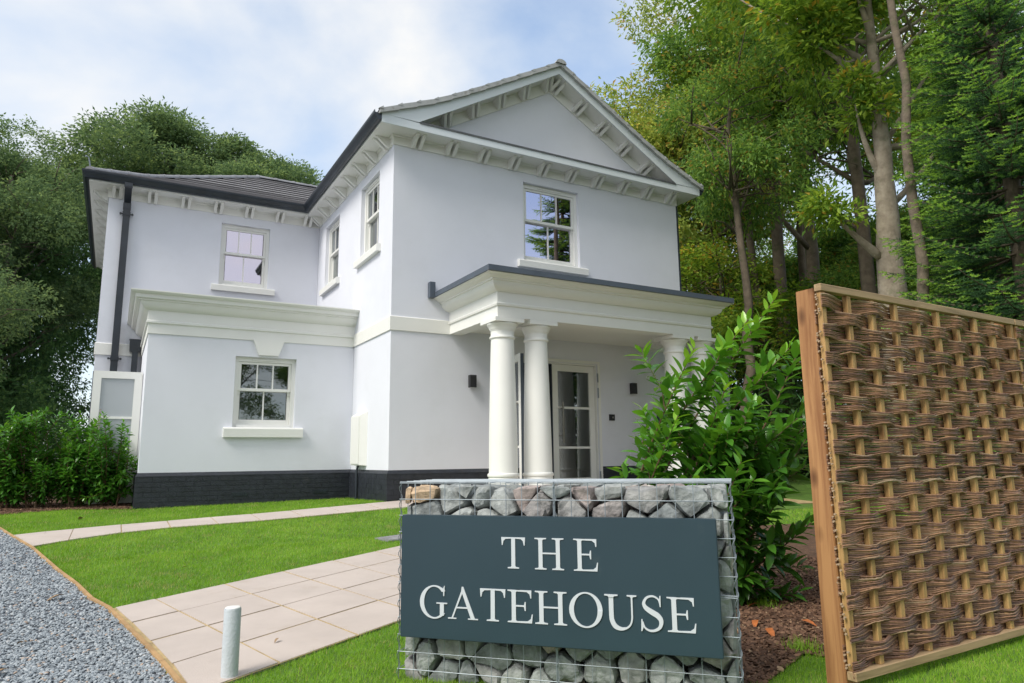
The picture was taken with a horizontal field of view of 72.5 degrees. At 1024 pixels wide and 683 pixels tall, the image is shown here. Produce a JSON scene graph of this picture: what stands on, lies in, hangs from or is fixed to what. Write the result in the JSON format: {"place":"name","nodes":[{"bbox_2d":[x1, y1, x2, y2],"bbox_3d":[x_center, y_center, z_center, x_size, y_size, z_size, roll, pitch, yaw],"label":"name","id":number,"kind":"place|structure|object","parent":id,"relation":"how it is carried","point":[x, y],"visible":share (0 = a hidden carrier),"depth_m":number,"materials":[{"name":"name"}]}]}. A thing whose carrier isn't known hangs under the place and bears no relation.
{"place":"outdoors","nodes":[
{"label":"outdoors","id":0,"kind":"place"},
{"bbox_2d":[0,529,175,682],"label":"gravel drive","id":1,"kind":"structure","parent":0,"point":[79,611],"depth_m":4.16,"materials":[{"name":"grey gravel"}]},
{"bbox_2d":[113,546,401,682],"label":"patio path","id":2,"kind":"structure","parent":0,"point":[303,611],"depth_m":4.34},
{"bbox_2d":[220,605,240,678],"bbox_3d":[-1.317,1.465,3.265,0.077,0.430,0.077,5,-11,-29],"label":"bollard","id":3,"kind":"object","parent":2,"relation":"on","point":[231,642],"visible":1,"depth_m":3.25,"materials":[{"name":"white plastic"}]},
{"bbox_2d":[0,0,1022,433],"label":"sky","id":4,"kind":"structure","parent":0,"point":[301,78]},
{"bbox_2d":[0,477,1023,682],"bbox_3d":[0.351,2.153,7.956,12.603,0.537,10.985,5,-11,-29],"label":"lawn","id":5,"kind":"structure","parent":0,"point":[276,526],"depth_m":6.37,"materials":[{"name":"green plant"}]},
{"bbox_2d":[0,497,130,514],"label":"bark bed","id":6,"kind":"object","parent":5,"relation":"on","point":[54,501],"visible":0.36,"depth_m":10.91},
{"bbox_2d":[0,412,48,507],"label":"laurel bush","id":7,"kind":"object","parent":6,"relation":"on","point":[6,460],"visible":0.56,"depth_m":10.34,"materials":[{"name":"green plant"}]},
{"bbox_2d":[0,405,78,507],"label":"laurel bush","id":8,"kind":"object","parent":6,"relation":"on","point":[39,489],"visible":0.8,"depth_m":10.44,"materials":[{"name":"green plant"}]},
{"bbox_2d":[37,410,104,506],"bbox_3d":[-6.727,1.812,10.781,0.975,1.529,0.957,5,-11,-29],"label":"laurel bush","id":9,"kind":"object","parent":6,"relation":"on","point":[72,488],"visible":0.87,"depth_m":10.61,"materials":[{"name":"green plant"}]},
{"bbox_2d":[65,411,137,505],"bbox_3d":[-6.300,1.835,10.816,1.074,1.484,1.022,5,-11,-29],"label":"laurel bush","id":10,"kind":"object","parent":6,"relation":"on","point":[111,483],"visible":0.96,"depth_m":10.70,"materials":[{"name":"green plant"}]},
{"bbox_2d":[375,534,401,541],"bbox_3d":[-1.238,2.121,7.495,0.401,0.064,0.267,9,-13,-44],"label":"drain cover","id":11,"kind":"object","parent":5,"relation":"on","point":[392,538],"visible":0.42,"depth_m":7.41,"materials":[{"name":"grey metal"}]},
{"bbox_2d":[14,498,812,546],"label":"footpath","id":12,"kind":"structure","parent":5,"relation":"on","point":[42,538],"depth_m":8.67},
{"bbox_2d":[396,478,743,682],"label":"stone gabion","id":13,"kind":"object","parent":5,"relation":"on","point":[461,661],"visible":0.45,"depth_m":3.12,"materials":[{"name":"grey stone"}]},
{"bbox_2d":[400,514,723,658],"bbox_3d":[0.170,1.051,3.072,1.430,0.545,0.060,-4,-10,17],"label":"gatehouse sign","id":14,"kind":"object","parent":13,"relation":"attached to","point":[643,585],"visible":1,"depth_m":3.03,"materials":[{"name":"grey metal"}]},
{"bbox_2d":[649,28,843,447],"bbox_3d":[4.947,-1.697,15.185,3.508,9.919,4.220,5,-11,-29],"label":"woodland tree","id":15,"kind":"object","parent":5,"relation":"on","point":[755,163],"visible":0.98,"depth_m":15.01,"materials":[{"name":"green plant"}]},
{"bbox_2d":[701,0,934,461],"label":"woodland tree","id":16,"kind":"object","parent":5,"relation":"on","point":[854,151],"visible":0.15,"depth_m":15.96,"materials":[{"name":"green plant"}]},
{"bbox_2d":[796,288,859,682],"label":"fence post","id":17,"kind":"object","parent":5,"relation":"on","point":[825,535],"visible":0.73,"depth_m":3.28,"materials":[{"name":"brown wood"}]},
{"bbox_2d":[814,283,1023,681],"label":"willow fence panel","id":18,"kind":"object","parent":17,"relation":"attached to","point":[1009,626],"visible":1,"depth_m":3.58,"materials":[{"name":"brown wicker"}]},
{"bbox_2d":[646,0,1021,503],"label":"beech tree","id":19,"kind":"object","parent":5,"relation":"on","point":[820,38],"visible":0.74,"depth_m":11.99,"materials":[{"name":"green plant"}]},
{"bbox_2d":[736,517,1022,682],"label":"bark bed","id":20,"kind":"object","parent":5,"relation":"on","point":[809,549],"visible":0.09,"depth_m":6.05,"materials":[{"name":"brown wood"}]},
{"bbox_2d":[0,502,1022,682],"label":"bark chips","id":21,"kind":"object","parent":20,"relation":"on","point":[775,651],"visible":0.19,"depth_m":4.22,"materials":[{"name":"brown wood"}]},
{"bbox_2d":[752,620,757,626],"bbox_3d":[1.427,1.654,4.092,0.038,0.038,0.104,-4,-10,17],"label":"fallen leaf","id":22,"kind":"object","parent":21,"relation":"on","point":[755,622],"visible":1,"depth_m":4.09,"materials":[{"name":"orange plant"}]},
{"bbox_2d":[607,289,842,605],"bbox_3d":[1.448,0.785,4.891,1.866,2.359,1.246,-4,-10,19],"label":"laurel bush","id":23,"kind":"object","parent":20,"relation":"on","point":[710,453],"visible":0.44,"depth_m":4.74,"materials":[{"name":"green plant"}]},
{"bbox_2d":[744,595,780,608],"bbox_3d":[1.672,1.699,4.596,0.296,0.084,0.272,-5,-10,24],"label":"grass tuft","id":24,"kind":"object","parent":20,"relation":"on","point":[760,602],"visible":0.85,"depth_m":4.58,"materials":[{"name":"green plant"}]},
{"bbox_2d":[765,628,774,635],"bbox_3d":[1.447,1.629,3.907,0.041,0.042,0.114,0,-10,-5],"label":"fallen leaf","id":25,"kind":"object","parent":20,"relation":"on","point":[770,631],"visible":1,"depth_m":3.90,"materials":[{"name":"orange plant"}]},
{"bbox_2d":[781,633,823,658],"bbox_3d":[1.564,1.579,3.659,0.254,0.084,0.303,5,-11,-29],"label":"grass tuft","id":26,"kind":"object","parent":20,"relation":"on","point":[801,647],"visible":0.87,"depth_m":3.65,"materials":[{"name":"green plant"}]},
{"bbox_2d":[803,619,815,624],"bbox_3d":[1.751,1.656,4.107,0.093,0.035,0.034,-8,-12,38],"label":"fallen leaf","id":27,"kind":"object","parent":20,"relation":"on","point":[810,621],"visible":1,"depth_m":4.11,"materials":[{"name":"orange plant"}]},
{"bbox_2d":[887,0,952,514],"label":"woodland tree","id":28,"kind":"object","parent":5,"relation":"on","point":[916,224],"visible":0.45,"depth_m":10.21,"materials":[{"name":"needle"},{"name":"dark bark"}]},
{"bbox_2d":[872,0,1023,501],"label":"fir tree","id":29,"kind":"object","parent":5,"relation":"on","point":[957,46],"visible":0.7,"depth_m":9.76,"materials":[{"name":"green plant"}]},
{"bbox_2d":[875,0,1023,477],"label":"fir tree","id":30,"kind":"object","parent":5,"relation":"on","point":[1000,274],"visible":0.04,"depth_m":13.33,"materials":[{"name":"green plant"}]},
{"bbox_2d":[986,323,1023,612],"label":"fence post","id":31,"kind":"object","parent":5,"relation":"on","point":[1003,326],"visible":0.21,"depth_m":4.27,"materials":[{"name":"brown wood"}]},
{"bbox_2d":[1013,319,1023,406],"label":"willow fence panel","id":32,"kind":"object","parent":31,"relation":"attached to","point":[1018,325],"visible":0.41,"depth_m":4.33,"materials":[{"name":"brown wicker"}]},
{"bbox_3d":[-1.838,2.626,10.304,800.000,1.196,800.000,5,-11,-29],"label":"ground","id":33,"kind":"structure","parent":0,"visible":0},
{"bbox_2d":[1,268,44,390],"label":"chestnut tree","id":34,"kind":"object","parent":33,"relation":"on","point":[33,304],"visible":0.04,"depth_m":21.83,"materials":[{"name":"green plant"}]},
{"bbox_2d":[0,115,50,274],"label":"chestnut tree","id":35,"kind":"object","parent":33,"relation":"on","point":[3,131],"visible":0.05,"depth_m":21.49,"materials":[{"name":"green plant"}]},
{"bbox_2d":[0,243,66,414],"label":"chestnut tree","id":36,"kind":"object","parent":33,"relation":"on","point":[7,294],"visible":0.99,"depth_m":15.90,"materials":[{"name":"green plant"}]},
{"bbox_2d":[0,112,90,464],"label":"chestnut tree","id":37,"kind":"object","parent":33,"relation":"on","point":[46,155],"visible":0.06,"depth_m":27.14,"materials":[{"name":"green plant"}]},
{"bbox_2d":[0,231,97,385],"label":"chestnut tree","id":38,"kind":"object","parent":33,"relation":"on","point":[83,346],"visible":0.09,"depth_m":26.39,"materials":[{"name":"green plant"}]},
{"bbox_2d":[0,135,100,359],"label":"chestnut tree","id":39,"kind":"object","parent":33,"relation":"on","point":[22,208],"visible":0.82,"depth_m":20.55,"materials":[{"name":"green plant"}]},
{"bbox_2d":[0,205,101,440],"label":"chestnut tree","id":40,"kind":"object","parent":33,"relation":"on","point":[97,271],"visible":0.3,"depth_m":21.77,"materials":[{"name":"green plant"}]},
{"bbox_2d":[0,527,184,682],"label":"timber edging","id":41,"kind":"object","parent":33,"relation":"on","point":[176,678],"visible":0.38,"depth_m":4.27,"materials":[{"name":"brown wood"}]},
{"bbox_2d":[41,94,263,265],"bbox_3d":[-14.116,-2.262,28.090,8.844,15.254,9.754,-8,-12,38],"label":"chestnut tree","id":42,"kind":"object","parent":33,"relation":"on","point":[157,141],"visible":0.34,"depth_m":26.69,"materials":[{"name":"green plant"}]},
{"bbox_2d":[193,146,324,185],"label":"chestnut tree","id":43,"kind":"object","parent":33,"relation":"on","point":[271,167],"visible":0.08,"depth_m":27.53,"materials":[{"name":"green plant"}]},
{"bbox_2d":[82,59,742,508],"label":"white house","id":44,"kind":"structure","parent":33,"relation":"on","point":[400,273],"depth_m":11.82,"materials":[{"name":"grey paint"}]},
{"bbox_2d":[83,370,142,503],"bbox_3d":[-6.394,1.521,11.189,0.712,2.100,0.144,4,-11,-28],"label":"door","id":45,"kind":"structure","parent":44,"relation":"in","point":[116,393],"depth_m":11.31,"materials":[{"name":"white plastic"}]},
{"bbox_2d":[211,224,274,295],"bbox_3d":[-5.561,-1.695,14.505,1.225,1.440,0.270,5,-11,-29],"label":"window","id":46,"kind":"structure","parent":44,"relation":"in","point":[241,255],"depth_m":14.55,"materials":[{"name":"white plastic"}]},
{"bbox_2d":[222,356,302,437],"bbox_3d":[-4.110,0.928,11.589,1.245,1.320,0.270,5,-11,-29],"label":"window","id":47,"kind":"structure","parent":44,"relation":"in","point":[240,428],"depth_m":11.58,"materials":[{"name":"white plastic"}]},
{"bbox_2d":[319,218,339,296],"bbox_3d":[-3.624,-1.751,14.257,0.270,1.455,1.280,5,-11,-29],"label":"window","id":48,"kind":"structure","parent":44,"relation":"in","point":[333,279],"depth_m":14.52,"materials":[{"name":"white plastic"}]},
{"bbox_2d":[350,411,367,498],"bbox_3d":[-2.551,1.895,11.561,0.121,1.440,0.560,5,-11,-29],"label":"meter box","id":49,"kind":"object","parent":44,"relation":"attached to","point":[358,445],"visible":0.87,"depth_m":11.45,"materials":[{"name":"white plastic"}]},
{"bbox_2d":[350,416,359,463],"bbox_3d":[-2.611,1.639,11.592,0.011,0.775,0.445,5,-11,-29],"label":"meter door","id":50,"kind":"structure","parent":49,"relation":"in","point":[355,421],"depth_m":11.57,"materials":[{"name":"white plastic"}]},
{"bbox_2d":[353,175,380,268],"bbox_3d":[-2.431,-2.113,12.176,0.270,1.455,1.270,5,-11,-29],"label":"window","id":51,"kind":"structure","parent":44,"relation":"in","point":[372,247],"depth_m":12.39,"materials":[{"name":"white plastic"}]},
{"bbox_2d":[468,375,476,387],"bbox_3d":[-0.642,0.646,11.275,0.110,0.204,0.099,5,-11,-29],"label":"wall lamp","id":52,"kind":"object","parent":44,"relation":"attached to","point":[472,381],"visible":1,"depth_m":11.24,"materials":[{"name":"black metal"}]},
{"bbox_2d":[515,353,523,485],"bbox_3d":[0.001,1.294,11.099,0.144,2.125,0.937,2,-10,-15],"label":"door","id":53,"kind":"structure","parent":44,"relation":"in","point":[519,358],"depth_m":10.77,"materials":[{"name":"white plastic"}]},
{"bbox_2d":[517,184,588,275],"bbox_3d":[0.696,-2.017,12.629,1.460,1.575,0.270,5,-11,-29],"label":"window","id":54,"kind":"structure","parent":44,"relation":"in","point":[550,216],"depth_m":12.69,"materials":[{"name":"white plastic"}]},
{"bbox_2d":[550,364,596,485],"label":"door","id":55,"kind":"structure","parent":44,"relation":"in","point":[554,407],"depth_m":12.23,"materials":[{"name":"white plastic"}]},
{"bbox_2d":[609,414,614,420],"bbox_3d":[1.806,1.370,12.589,0.110,0.110,0.035,5,-11,-29],"label":"entry panel","id":56,"kind":"object","parent":44,"relation":"attached to","point":[611,417],"visible":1,"depth_m":12.57,"materials":[{"name":"black plastic"}]},
{"bbox_2d":[630,383,636,393],"bbox_3d":[2.238,0.873,12.886,0.110,0.204,0.099,5,-11,-29],"label":"wall lamp","id":57,"kind":"object","parent":44,"relation":"attached to","point":[633,388],"visible":1,"depth_m":12.84,"materials":[{"name":"black metal"}]},
{"bbox_2d":[0,301,1006,515],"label":"undergrowth","id":58,"kind":"object","parent":33,"relation":"on","point":[24,397],"visible":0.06,"depth_m":18.28,"materials":[{"name":"green plant"}]},
{"bbox_2d":[590,46,784,296],"bbox_3d":[4.237,-2.597,22.006,8.176,13.427,8.391,5,-11,-29],"label":"woodland tree","id":59,"kind":"object","parent":33,"relation":"on","point":[685,229],"visible":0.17,"depth_m":20.31,"materials":[{"name":"green plant"}]},
{"bbox_2d":[609,0,796,319],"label":"woodland tree","id":60,"kind":"object","parent":33,"relation":"on","point":[654,104],"visible":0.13,"depth_m":21.06,"materials":[{"name":"green plant"}]},
{"bbox_2d":[678,203,784,366],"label":"woodland tree","id":61,"kind":"object","parent":33,"relation":"on","point":[697,291],"visible":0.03,"depth_m":23.73,"materials":[{"name":"green plant"}]},
{"bbox_2d":[648,10,839,419],"bbox_3d":[7.117,-3.162,20.264,6.101,14.078,6.187,5,-11,-29],"label":"woodland tree","id":62,"kind":"object","parent":33,"relation":"on","point":[750,244],"visible":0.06,"depth_m":20.22,"materials":[{"name":"green plant"}]},
{"bbox_2d":[680,229,841,423],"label":"woodland tree","id":63,"kind":"object","parent":33,"relation":"on","point":[728,318],"visible":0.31,"depth_m":17.90,"materials":[{"name":"green plant"}]},
{"bbox_2d":[633,1,910,474],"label":"woodland tree","id":64,"kind":"object","parent":33,"relation":"on","point":[676,43],"visible":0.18,"depth_m":20.22,"materials":[{"name":"green plant"}]},
{"bbox_2d":[705,200,855,444],"bbox_3d":[10.130,-0.379,26.545,8.064,10.284,8.765,5,-11,-29],"label":"woodland tree","id":65,"kind":"object","parent":33,"relation":"on","point":[787,250],"visible":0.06,"depth_m":25.05,"materials":[{"name":"green plant"}]},
{"bbox_2d":[712,39,896,288],"bbox_3d":[8.386,-3.575,20.630,6.378,15.011,5.130,5,-11,-29],"label":"woodland tree","id":66,"kind":"object","parent":33,"relation":"on","point":[801,258],"visible":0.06,"depth_m":20.43,"materials":[{"name":"green plant"}]},
{"bbox_2d":[676,2,934,287],"bbox_3d":[8.301,-4.221,19.530,7.364,16.012,7.546,5,-11,-29],"label":"woodland tree","id":67,"kind":"object","parent":33,"relation":"on","point":[808,243],"visible":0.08,"depth_m":18.85,"materials":[{"name":"green plant"}]},
{"bbox_2d":[754,212,875,416],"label":"woodland tree","id":68,"kind":"object","parent":33,"relation":"on","point":[825,259],"visible":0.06,"depth_m":24.64,"materials":[{"name":"green plant"}]},
{"bbox_2d":[789,35,971,189],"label":"woodland tree","id":69,"kind":"object","parent":33,"relation":"on","point":[867,166],"visible":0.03,"depth_m":24.56,"materials":[{"name":"green plant"}]},
{"bbox_2d":[792,194,1012,465],"bbox_3d":[10.203,-0.216,16.578,6.316,7.289,5.503,-6,-11,31],"label":"woodland tree","id":70,"kind":"object","parent":33,"relation":"on","point":[849,276],"visible":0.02,"depth_m":16.66,"materials":[{"name":"green plant"}]},
{"bbox_2d":[848,1,1018,220],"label":"woodland tree","id":71,"kind":"object","parent":33,"relation":"on","point":[871,184],"visible":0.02,"depth_m":21.93,"materials":[{"name":"green plant"}]}
]}

